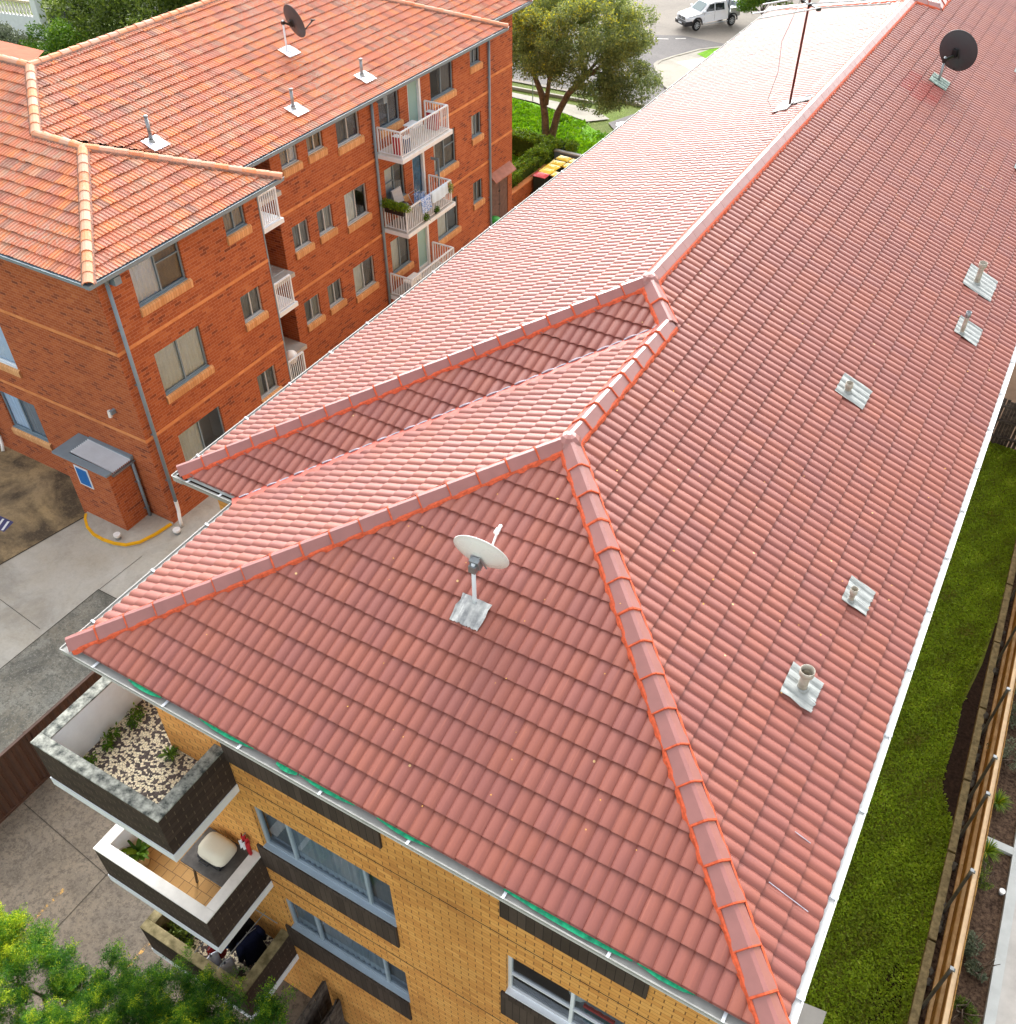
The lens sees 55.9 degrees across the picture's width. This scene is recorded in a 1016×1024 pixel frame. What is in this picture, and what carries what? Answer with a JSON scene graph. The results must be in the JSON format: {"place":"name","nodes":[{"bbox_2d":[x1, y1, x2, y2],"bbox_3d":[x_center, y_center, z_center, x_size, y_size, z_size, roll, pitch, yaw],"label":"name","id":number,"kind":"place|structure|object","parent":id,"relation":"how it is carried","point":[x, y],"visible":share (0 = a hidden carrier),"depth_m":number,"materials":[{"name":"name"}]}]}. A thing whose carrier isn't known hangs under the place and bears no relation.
{"place":"outdoors","nodes":[
{"label":"outdoors","id":0,"kind":"place"},
{"bbox_2d":[4,15,1013,582],"bbox_3d":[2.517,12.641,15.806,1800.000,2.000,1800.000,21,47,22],"label":"ground","id":1,"kind":"structure","parent":0,"point":[604,125],"depth_m":55.87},
{"bbox_2d":[0,21,35,45],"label":"shrub","id":2,"kind":"object","parent":1,"relation":"on","point":[6,30],"visible":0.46,"depth_m":54.37,"materials":[{"name":"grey plant"}]},
{"bbox_2d":[0,0,47,39],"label":"balustrade wall","id":3,"kind":"structure","parent":1,"relation":"on","point":[16,21],"depth_m":63.61,"materials":[{"name":"white paint"}]},
{"bbox_2d":[0,446,84,563],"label":"dirt ground","id":4,"kind":"structure","parent":1,"relation":"on","point":[39,501],"depth_m":28.23,"materials":[{"name":"brown soil"}]},
{"bbox_2d":[18,16,93,57],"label":"shrub","id":5,"kind":"object","parent":1,"relation":"on","point":[59,35],"visible":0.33,"depth_m":52.46,"materials":[{"name":"green plant"}]},
{"bbox_2d":[0,590,115,752],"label":"driveway","id":6,"kind":"structure","parent":1,"relation":"on","point":[43,674],"depth_m":23.57,"materials":[{"name":"concrete"}]},
{"bbox_2d":[0,496,220,667],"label":"driveway concrete","id":7,"kind":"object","parent":1,"relation":"on","point":[48,583],"visible":0.1,"depth_m":26.14,"materials":[{"name":"grey concrete"}]},
{"bbox_2d":[0,671,101,823],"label":"steel fence","id":8,"kind":"object","parent":7,"relation":"on","point":[24,774],"visible":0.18,"depth_m":20.77,"materials":[{"name":"brown metal"}]},
{"bbox_2d":[0,517,158,1015],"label":"paving joints","id":9,"kind":"object","parent":7,"relation":"on","point":[29,645],"visible":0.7,"depth_m":24.78,"materials":[{"name":"concrete"}]},
{"bbox_2d":[51,433,151,530],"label":"brick shed","id":10,"kind":"structure","parent":7,"relation":"on","point":[114,496],"depth_m":26.63,"materials":[{"name":"orange brick"}]},
{"bbox_2d":[86,512,173,547],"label":"kerb island","id":11,"kind":"structure","parent":7,"relation":"on","point":[146,526],"depth_m":27.28,"materials":[{"name":"concrete"}]},
{"bbox_2d":[84,513,171,546],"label":"painted kerb","id":12,"kind":"structure","parent":11,"relation":"on","point":[89,529],"depth_m":27.03,"materials":[{"name":"yellow paint"}]},
{"bbox_2d":[37,0,191,40],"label":"dense tree","id":13,"kind":"object","parent":1,"relation":"on","point":[101,13],"visible":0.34,"depth_m":53.27,"materials":[{"name":"green plant"}]},
{"bbox_2d":[0,777,348,1023],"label":"yard concrete","id":14,"kind":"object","parent":1,"relation":"on","point":[43,864],"depth_m":19.60,"materials":[{"name":"grey concrete"}]},
{"bbox_2d":[0,901,299,1023],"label":"feathery tree","id":15,"kind":"object","parent":14,"relation":"on","point":[134,1001],"visible":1,"depth_m":14.60,"materials":[{"name":"green plant"}]},
{"bbox_2d":[295,981,332,1023],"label":"timber gate","id":16,"kind":"structure","parent":14,"relation":"on","point":[320,1000],"depth_m":16.60,"materials":[{"name":"wood"}]},
{"bbox_2d":[320,998,344,1023],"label":"timber gate","id":17,"kind":"structure","parent":14,"relation":"on","point":[334,1014],"depth_m":16.62,"materials":[{"name":"wood"}]},
{"bbox_2d":[0,0,532,526],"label":"apartment block","id":18,"kind":"structure","parent":1,"relation":"on","point":[158,306],"depth_m":27.58,"materials":[{"name":"brick"}]},
{"bbox_2d":[0,327,22,377],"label":"window","id":19,"kind":"structure","parent":18,"relation":"in","point":[7,363],"depth_m":26.80,"materials":[{"name":"glass"}]},
{"bbox_2d":[0,391,53,450],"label":"window","id":20,"kind":"structure","parent":18,"relation":"in","point":[28,426],"depth_m":28.57,"materials":[{"name":"glass"}]},
{"bbox_2d":[141,115,170,150],"bbox_3d":[-9.532,-10.216,25.674,0.495,0.827,0.591,21,47,22],"label":"vent pipe","id":21,"kind":"object","parent":18,"relation":"on","point":[156,142],"visible":1,"depth_m":25.80,"materials":[{"name":"metal"}]},
{"bbox_2d":[129,242,193,317],"bbox_3d":[-8.747,-5.969,23.954,0.249,1.550,1.770,21,47,22],"label":"window","id":22,"kind":"structure","parent":18,"relation":"in","point":[160,278],"depth_m":24.10,"materials":[{"name":"grey glass"}]},
{"bbox_2d":[154,326,214,404],"bbox_3d":[-8.738,-4.003,25.762,0.228,1.570,1.770,21,47,22],"label":"window","id":23,"kind":"structure","parent":18,"relation":"in","point":[182,364],"depth_m":25.83,"materials":[{"name":"beige glass"}]},
{"bbox_2d":[178,407,224,461],"bbox_3d":[-8.780,-2.127,27.480,0.165,1.318,1.650,21,47,22],"label":"window","id":24,"kind":"structure","parent":18,"relation":"in","point":[191,440],"depth_m":27.29,"materials":[{"name":"glass"}]},
{"bbox_2d":[222,205,252,245],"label":"window","id":25,"kind":"structure","parent":18,"relation":"in","point":[236,228],"depth_m":25.72,"materials":[{"name":"grey metal"}]},
{"bbox_2d":[240,286,268,331],"bbox_3d":[-7.325,-5.859,27.417,0.249,1.090,0.930,21,47,22],"label":"window","id":26,"kind":"structure","parent":18,"relation":"in","point":[253,316],"depth_m":27.50,"materials":[{"name":"glass"}]},
{"bbox_2d":[257,365,282,403],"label":"window","id":27,"kind":"structure","parent":18,"relation":"in","point":[269,376],"depth_m":29.31,"materials":[{"name":"glass"}]},
{"bbox_2d":[279,145,302,178],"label":"window","id":28,"kind":"structure","parent":18,"relation":"in","point":[290,165],"depth_m":28.85,"materials":[{"name":"metal"}]},
{"bbox_2d":[278,4,314,57],"bbox_3d":[-6.723,-15.257,30.173,0.925,1.417,1.254,9,43,9],"label":"satellite dish","id":29,"kind":"object","parent":18,"relation":"on","point":[294,22],"visible":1,"depth_m":29.98,"materials":[{"name":"grey paint"}]},
{"bbox_2d":[284,88,309,116],"bbox_3d":[-6.327,-12.256,28.525,0.497,0.708,0.593,21,47,22],"label":"vent pipe","id":30,"kind":"object","parent":18,"relation":"on","point":[297,109],"visible":1,"depth_m":28.61,"materials":[{"name":"metal"}]},
{"bbox_2d":[292,219,314,259],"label":"window","id":31,"kind":"structure","parent":18,"relation":"in","point":[302,244],"depth_m":30.62,"materials":[{"name":"metal"}]},
{"bbox_2d":[304,294,325,331],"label":"window","id":32,"kind":"structure","parent":18,"relation":"in","point":[317,318],"depth_m":32.43,"materials":[{"name":"glass"}]},
{"bbox_2d":[306,132,327,163],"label":"window","id":33,"kind":"structure","parent":18,"relation":"in","point":[316,151],"depth_m":29.65,"materials":[{"name":"metal"}]},
{"bbox_2d":[316,204,337,244],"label":"window","id":34,"kind":"structure","parent":18,"relation":"in","point":[328,231],"depth_m":31.39,"materials":[{"name":"metal"}]},
{"bbox_2d":[327,278,346,315],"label":"window","id":35,"kind":"structure","parent":18,"relation":"in","point":[336,302],"depth_m":33.21,"materials":[{"name":"glass"}]},
{"bbox_2d":[335,112,364,155],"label":"window","id":36,"kind":"structure","parent":18,"relation":"in","point":[348,139],"depth_m":30.84,"materials":[{"name":"glass"}]},
{"bbox_2d":[344,183,371,233],"bbox_3d":[-5.134,-10.340,32.463,0.228,1.350,1.330,21,47,22],"label":"window","id":37,"kind":"structure","parent":18,"relation":"in","point":[354,221],"depth_m":32.51,"materials":[{"name":"metal"}]},
{"bbox_2d":[353,256,378,303],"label":"window","id":38,"kind":"structure","parent":18,"relation":"in","point":[362,273],"depth_m":34.38,"materials":[{"name":"glass"}]},
{"bbox_2d":[378,90,403,138],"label":"window","id":39,"kind":"structure","parent":18,"relation":"in","point":[388,120],"depth_m":32.39,"materials":[{"name":"grey glass"}]},
{"bbox_2d":[379,198,410,216],"bbox_3d":[-3.931,-10.641,33.307,1.409,0.527,0.537,21,47,22],"label":"planter box","id":40,"kind":"object","parent":18,"relation":"attached to","point":[395,208],"visible":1,"depth_m":33.24,"materials":[{"name":"green plastic"}]},
{"bbox_2d":[384,163,408,213],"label":"window","id":41,"kind":"structure","parent":18,"relation":"in","point":[393,174],"depth_m":33.97,"materials":[{"name":"beige glass"}]},
{"bbox_2d":[390,236,413,281],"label":"window","id":42,"kind":"structure","parent":18,"relation":"in","point":[399,252],"depth_m":35.94,"materials":[{"name":"beige glass"}]},
{"bbox_2d":[407,78,421,131],"bbox_3d":[-3.290,-14.251,33.226,0.130,1.960,0.760,21,47,22],"label":"balcony door","id":43,"kind":"structure","parent":18,"relation":"in","point":[413,88],"depth_m":33.30,"materials":[{"name":"white paint"}]},
{"bbox_2d":[412,152,426,195],"bbox_3d":[-3.302,-12.293,35.043,0.157,1.980,0.760,21,47,22],"label":"balcony door","id":44,"kind":"structure","parent":18,"relation":"in","point":[419,176],"depth_m":35.11,"materials":[{"name":"blue paint"}]},
{"bbox_2d":[417,225,430,269],"bbox_3d":[-3.290,-10.327,36.849,0.130,1.980,0.760,21,47,22],"label":"balcony door","id":45,"kind":"structure","parent":18,"relation":"in","point":[423,235],"depth_m":37.05,"materials":[{"name":"green paint"}]},
{"bbox_2d":[431,61,456,109],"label":"window","id":46,"kind":"structure","parent":18,"relation":"in","point":[446,92],"depth_m":34.58,"materials":[{"name":"blue paint"}]},
{"bbox_2d":[433,128,458,181],"bbox_3d":[-2.393,-13.502,36.049,0.249,1.570,1.630,21,47,22],"label":"window","id":47,"kind":"structure","parent":18,"relation":"in","point":[443,149],"depth_m":36.27,"materials":[{"name":"grey glass"}]},
{"bbox_2d":[437,196,461,247],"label":"window","id":48,"kind":"structure","parent":18,"relation":"in","point":[444,235],"depth_m":38.00,"materials":[{"name":"beige glass"}]},
{"bbox_2d":[470,46,482,74],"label":"window","id":49,"kind":"structure","parent":18,"relation":"in","point":[475,65],"depth_m":35.69,"materials":[{"name":"grey glass"}]},
{"bbox_2d":[471,111,483,145],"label":"window","id":50,"kind":"structure","parent":18,"relation":"in","point":[477,136],"depth_m":37.45,"materials":[{"name":"blue paint"}]},
{"bbox_2d":[473,179,484,210],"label":"window","id":51,"kind":"structure","parent":18,"relation":"in","point":[478,201],"depth_m":39.25,"materials":[{"name":"grey glass"}]},
{"bbox_2d":[492,176,507,217],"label":"service door","id":52,"kind":"structure","parent":18,"relation":"in","point":[499,190],"depth_m":42.51,"materials":[{"name":"brown wood"}]},
{"bbox_2d":[155,7,723,103],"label":"road surface","id":53,"kind":"object","parent":1,"relation":"on","point":[668,46],"visible":0.12,"depth_m":64.50,"materials":[{"name":"grey asphalt"}]},
{"bbox_2d":[30,0,1015,1023],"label":"apartment block","id":54,"kind":"structure","parent":1,"relation":"on","point":[609,768],"depth_m":12.63,"materials":[{"name":"red tile"}]},
{"bbox_2d":[100,722,121,751],"bbox_3d":[-5.530,3.125,13.330,0.284,0.221,0.400,21,47,22],"label":"weed","id":55,"kind":"object","parent":54,"relation":"on","point":[110,742],"visible":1,"depth_m":13.31,"materials":[{"name":"green plant"}]},
{"bbox_2d":[120,838,150,866],"bbox_3d":[-5.693,5.340,14.814,0.499,0.474,0.503,9,43,9],"label":"potted plant","id":56,"kind":"object","parent":54,"relation":"on","point":[139,852],"visible":0.86,"depth_m":14.73,"materials":[{"name":"green plant"}]},
{"bbox_2d":[162,921,194,945],"bbox_3d":[-5.638,7.236,16.508,0.492,0.750,0.542,-33,52,-31],"label":"potted plant","id":57,"kind":"object","parent":54,"relation":"on","point":[182,934],"visible":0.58,"depth_m":16.39,"materials":[{"name":"green plant"}]},
{"bbox_2d":[180,827,248,886],"bbox_3d":[-4.324,5.431,14.536,0.955,0.723,0.630,21,47,22],"label":"balcony table","id":58,"kind":"object","parent":54,"relation":"on","point":[190,858],"visible":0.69,"depth_m":14.22,"materials":[{"name":"black plastic"}]},
{"bbox_2d":[197,832,236,870],"bbox_3d":[-4.354,5.027,14.220,0.529,0.280,0.494,21,47,22],"label":"barbecue","id":59,"kind":"object","parent":58,"relation":"on","point":[217,851],"visible":1,"depth_m":14.13,"materials":[{"name":"white metal"}]},
{"bbox_2d":[194,909,276,968],"bbox_3d":[-4.539,6.951,15.763,1.050,0.019,1.091,21,47,22],"label":"clothes line","id":60,"kind":"object","parent":54,"relation":"attached to","point":[244,936],"visible":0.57,"depth_m":15.76,"materials":[{"name":"metal"}]},
{"bbox_2d":[227,917,254,953],"bbox_3d":[-4.529,7.192,16.268,0.168,0.900,0.554,32,51,30],"label":"garment","id":61,"kind":"object","parent":60,"relation":"hanging from","point":[249,923],"visible":0.38,"depth_m":16.15,"materials":[{"name":"fabric"}]},
{"bbox_2d":[236,925,266,965],"bbox_3d":[-4.333,7.312,16.175,0.160,0.950,0.578,30,50,28],"label":"garment","id":62,"kind":"object","parent":60,"relation":"hanging from","point":[251,947],"visible":0.94,"depth_m":16.12,"materials":[{"name":"fabric"}]},
{"bbox_2d":[254,806,396,926],"bbox_3d":[-2.498,4.789,13.165,2.350,1.198,0.186,21,47,22],"label":"window","id":63,"kind":"structure","parent":54,"relation":"in","point":[335,865],"depth_m":13.39,"materials":[{"name":"grey glass"}]},
{"bbox_2d":[286,899,409,1001],"bbox_3d":[-2.498,6.769,14.993,2.350,1.128,0.186,21,47,22],"label":"window","id":64,"kind":"structure","parent":54,"relation":"in","point":[334,935],"depth_m":15.25,"materials":[{"name":"grey glass"}]},
{"bbox_2d":[450,524,508,630],"bbox_3d":[-0.297,0.619,11.169,0.700,1.128,1.025,21,47,22],"label":"satellite dish","id":65,"kind":"object","parent":54,"relation":"on","point":[470,611],"visible":1,"depth_m":11.01,"materials":[{"name":"white metal"}]},
{"bbox_2d":[505,955,624,1023],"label":"window","id":66,"kind":"structure","parent":54,"relation":"in","point":[576,1008],"depth_m":12.13,"materials":[{"name":"white paint"}]},
{"bbox_2d":[583,1003,614,1023],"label":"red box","id":67,"kind":"object","parent":54,"relation":"in","point":[596,1014],"visible":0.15,"depth_m":11.73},
{"bbox_2d":[781,661,823,711],"bbox_3d":[3.419,1.957,11.037,0.413,0.433,0.511,21,47,22],"label":"vent pipe","id":68,"kind":"object","parent":54,"relation":"on","point":[802,685],"visible":1,"depth_m":11.04,"materials":[{"name":"silver metal"}]},
{"bbox_2d":[752,0,890,112],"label":"tv antenna","id":69,"kind":"object","parent":54,"relation":"on","point":[786,104],"visible":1,"depth_m":19.37,"materials":[{"name":"metal"}]},
{"bbox_2d":[835,373,872,409],"bbox_3d":[5.328,-1.893,14.714,0.488,0.311,0.562,21,47,22],"label":"vent pipe","id":70,"kind":"object","parent":54,"relation":"on","point":[853,390],"visible":1,"depth_m":14.69,"materials":[{"name":"silver metal"}]},
{"bbox_2d":[842,576,875,615],"bbox_3d":[4.500,1.016,12.219,0.358,0.336,0.493,21,47,22],"label":"vent pipe","id":71,"kind":"object","parent":54,"relation":"on","point":[858,595],"visible":1,"depth_m":12.25,"materials":[{"name":"silver metal"}]},
{"bbox_2d":[929,30,977,90],"bbox_3d":[10.697,-10.860,22.824,0.918,1.209,1.235,21,47,22],"label":"satellite dish","id":72,"kind":"object","parent":54,"relation":"on","point":[958,50],"visible":1,"depth_m":22.69,"materials":[{"name":"grey paint"}]},
{"bbox_2d":[954,311,982,345],"bbox_3d":[8.140,-3.330,16.790,0.450,0.568,0.621,21,47,22],"label":"vent pipe","id":73,"kind":"object","parent":54,"relation":"on","point":[968,330],"visible":1,"depth_m":16.86,"materials":[{"name":"metal"}]},
{"bbox_2d":[963,261,997,300],"bbox_3d":[8.927,-4.453,17.959,0.579,0.586,0.864,21,47,22],"label":"vent pipe","id":74,"kind":"object","parent":54,"relation":"on","point":[980,281],"visible":1,"depth_m":17.96,"materials":[{"name":"silver metal"}]},
{"bbox_2d":[512,164,545,208],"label":"brick garden wall","id":75,"kind":"structure","parent":1,"relation":"on","point":[522,190],"depth_m":45.06,"materials":[{"name":"brick"}]},
{"bbox_2d":[530,171,549,194],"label":"wheelie bin","id":76,"kind":"object","parent":1,"relation":"on","point":[540,179],"visible":0.75,"depth_m":45.20,"materials":[{"name":"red plastic"}]},
{"bbox_2d":[512,127,579,189],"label":"clipped hedge","id":77,"kind":"object","parent":1,"relation":"on","point":[534,151],"visible":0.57,"depth_m":47.58,"materials":[{"name":"green plant"}]},
{"bbox_2d":[512,92,608,120],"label":"footpath","id":78,"kind":"structure","parent":1,"relation":"on","point":[572,110],"depth_m":55.24,"materials":[{"name":"concrete"}]},
{"bbox_2d":[658,49,707,85],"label":"footpath","id":79,"kind":"structure","parent":1,"relation":"on","point":[673,70],"depth_m":61.56,"materials":[{"name":"concrete"}]},
{"bbox_2d":[734,0,792,14],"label":"garden tree","id":80,"kind":"object","parent":1,"relation":"on","point":[747,6],"visible":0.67,"depth_m":67.03,"materials":[{"name":"green plant"}]},
{"bbox_2d":[921,587,1015,1023],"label":"timber fence","id":81,"kind":"object","parent":1,"relation":"on","point":[940,998],"visible":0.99,"depth_m":19.23,"materials":[{"name":"brown wood"}]},
{"bbox_2d":[982,830,1015,1023],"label":"garden edging","id":82,"kind":"object","parent":1,"relation":"on","point":[996,977],"visible":0.84,"depth_m":18.74,"materials":[{"name":"concrete"}]},
{"bbox_2d":[512,98,608,162],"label":"lawn","id":83,"kind":"structure","parent":0,"point":[598,139],"depth_m":52.53,"materials":[{"name":"green plant"}]},
{"bbox_2d":[512,0,663,137],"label":"street tree","id":84,"kind":"object","parent":83,"relation":"on","point":[538,26],"visible":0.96,"depth_m":45.62,"materials":[{"name":"green plant"}]},
{"bbox_2d":[512,0,820,104],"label":"road","id":85,"kind":"structure","parent":0,"point":[719,32],"depth_m":68.91,"materials":[{"name":"grey asphalt"}]},
{"bbox_2d":[675,0,740,30],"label":"utility truck","id":86,"kind":"object","parent":85,"relation":"on","point":[698,12],"visible":1,"depth_m":67.58,"materials":[{"name":"white paint"}]},
{"bbox_2d":[804,441,1015,1023],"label":"side lawn","id":87,"kind":"structure","parent":0,"point":[979,664],"depth_m":20.50,"materials":[{"name":"green plant"}]},
{"bbox_2d":[797,1003,826,1023],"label":"concrete pad","id":88,"kind":"object","parent":87,"relation":"on","point":[809,1014],"visible":0.5,"depth_m":17.68,"materials":[{"name":"concrete"}]},
{"bbox_2d":[868,959,905,1023],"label":"soil patch","id":89,"kind":"object","parent":87,"relation":"on","point":[888,980],"visible":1,"depth_m":18.03,"materials":[{"name":"soil"}]},
{"bbox_2d":[907,940,935,1023],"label":"timber sleeper","id":90,"kind":"object","parent":87,"relation":"on","point":[920,988],"visible":1,"depth_m":18.08,"materials":[{"name":"brown wood"}]},
{"bbox_2d":[926,852,954,942],"bbox_3d":[8.790,7.795,19.412,0.160,0.172,2.053,21,47,21],"label":"timber sleeper","id":91,"kind":"object","parent":87,"relation":"on","point":[940,899],"visible":1,"depth_m":19.31,"materials":[{"name":"brown wood"}]},
{"bbox_2d":[947,780,970,853],"bbox_3d":[9.783,6.612,20.761,0.160,0.236,1.953,21,47,21],"label":"timber sleeper","id":92,"kind":"object","parent":87,"relation":"on","point":[958,817],"visible":1,"depth_m":20.68,"materials":[{"name":"brown wood"}]},
{"bbox_2d":[943,615,998,818],"bbox_3d":[11.314,4.592,23.232,0.450,0.286,7.300,21,47,22],"label":"soil bed","id":93,"kind":"object","parent":87,"relation":"on","point":[954,773],"visible":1,"depth_m":22.35,"materials":[{"name":"brown soil"}]},
{"bbox_2d":[962,708,985,781],"bbox_3d":[10.824,5.398,22.201,0.160,0.247,2.253,21,47,21],"label":"timber sleeper","id":94,"kind":"object","parent":93,"relation":"on","point":[973,750],"visible":1,"depth_m":22.09,"materials":[{"name":"brown wood"}]},
{"bbox_2d":[978,642,999,709],"bbox_3d":[11.963,4.070,23.774,0.160,0.251,2.353,21,47,21],"label":"timber sleeper","id":95,"kind":"object","parent":93,"relation":"on","point":[987,685],"visible":1,"depth_m":23.65,"materials":[{"name":"brown wood"}]},
{"bbox_2d":[993,584,1012,642],"bbox_3d":[13.125,2.715,25.381,0.160,0.251,2.353,21,47,21],"label":"timber sleeper","id":96,"kind":"object","parent":87,"relation":"on","point":[1002,614],"visible":1,"depth_m":25.29,"materials":[{"name":"wood"}]},
{"bbox_2d":[989,362,1015,449],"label":"dirt ground","id":97,"kind":"structure","parent":0,"point":[1010,393],"depth_m":33.58,"materials":[{"name":"soil"}]},
{"bbox_2d":[918,573,1015,1023],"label":"mulch bed","id":98,"kind":"object","parent":97,"relation":"on","point":[987,910],"visible":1,"depth_m":19.59,"materials":[{"name":"brown soil"}]},
{"bbox_2d":[952,995,983,1023],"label":"garden shrub","id":99,"kind":"object","parent":98,"relation":"on","point":[968,1015],"visible":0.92,"depth_m":17.67,"materials":[{"name":"green plant"}]},
{"bbox_2d":[963,929,986,958],"bbox_3d":[8.968,8.369,18.560,0.562,0.650,0.593,31,51,29],"label":"garden shrub","id":100,"kind":"object","parent":98,"relation":"on","point":[971,945],"visible":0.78,"depth_m":18.48,"materials":[{"name":"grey plant"}]},
{"bbox_2d":[964,957,1000,982],"bbox_3d":[8.993,8.681,18.203,0.548,0.681,0.482,7,43,8],"label":"garden shrub","id":101,"kind":"object","parent":98,"relation":"on","point":[974,967],"visible":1,"depth_m":18.21,"materials":[{"name":"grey plant"}]},
{"bbox_2d":[977,855,996,890],"bbox_3d":[9.646,7.360,19.508,0.730,0.847,0.718,-7,43,-8],"label":"garden shrub","id":102,"kind":"object","parent":98,"relation":"on","point":[984,868],"visible":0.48,"depth_m":19.37,"materials":[{"name":"green plant"}]},
{"bbox_2d":[984,835,1003,862],"bbox_3d":[10.080,7.105,20.088,0.650,0.264,0.688,21,47,22],"label":"grass clump","id":103,"kind":"object","parent":98,"relation":"on","point":[991,850],"visible":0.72,"depth_m":20.06,"materials":[{"name":"green plant"}]},
{"bbox_2d":[994,789,1013,812],"bbox_3d":[10.744,6.350,20.985,0.671,0.261,0.696,21,47,22],"label":"grass clump","id":104,"kind":"object","parent":98,"relation":"on","point":[1000,799],"visible":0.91,"depth_m":20.95,"materials":[{"name":"green plant"}]},
{"bbox_2d":[991,398,1015,448],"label":"paling fence","id":105,"kind":"object","parent":97,"relation":"on","point":[1009,409],"visible":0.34,"depth_m":30.76,"materials":[{"name":"brown wood"}]},
{"bbox_2d":[995,903,1015,1023],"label":"neighbour path","id":106,"kind":"structure","parent":0,"point":[1006,1012],"depth_m":18.15,"materials":[{"name":"concrete"}]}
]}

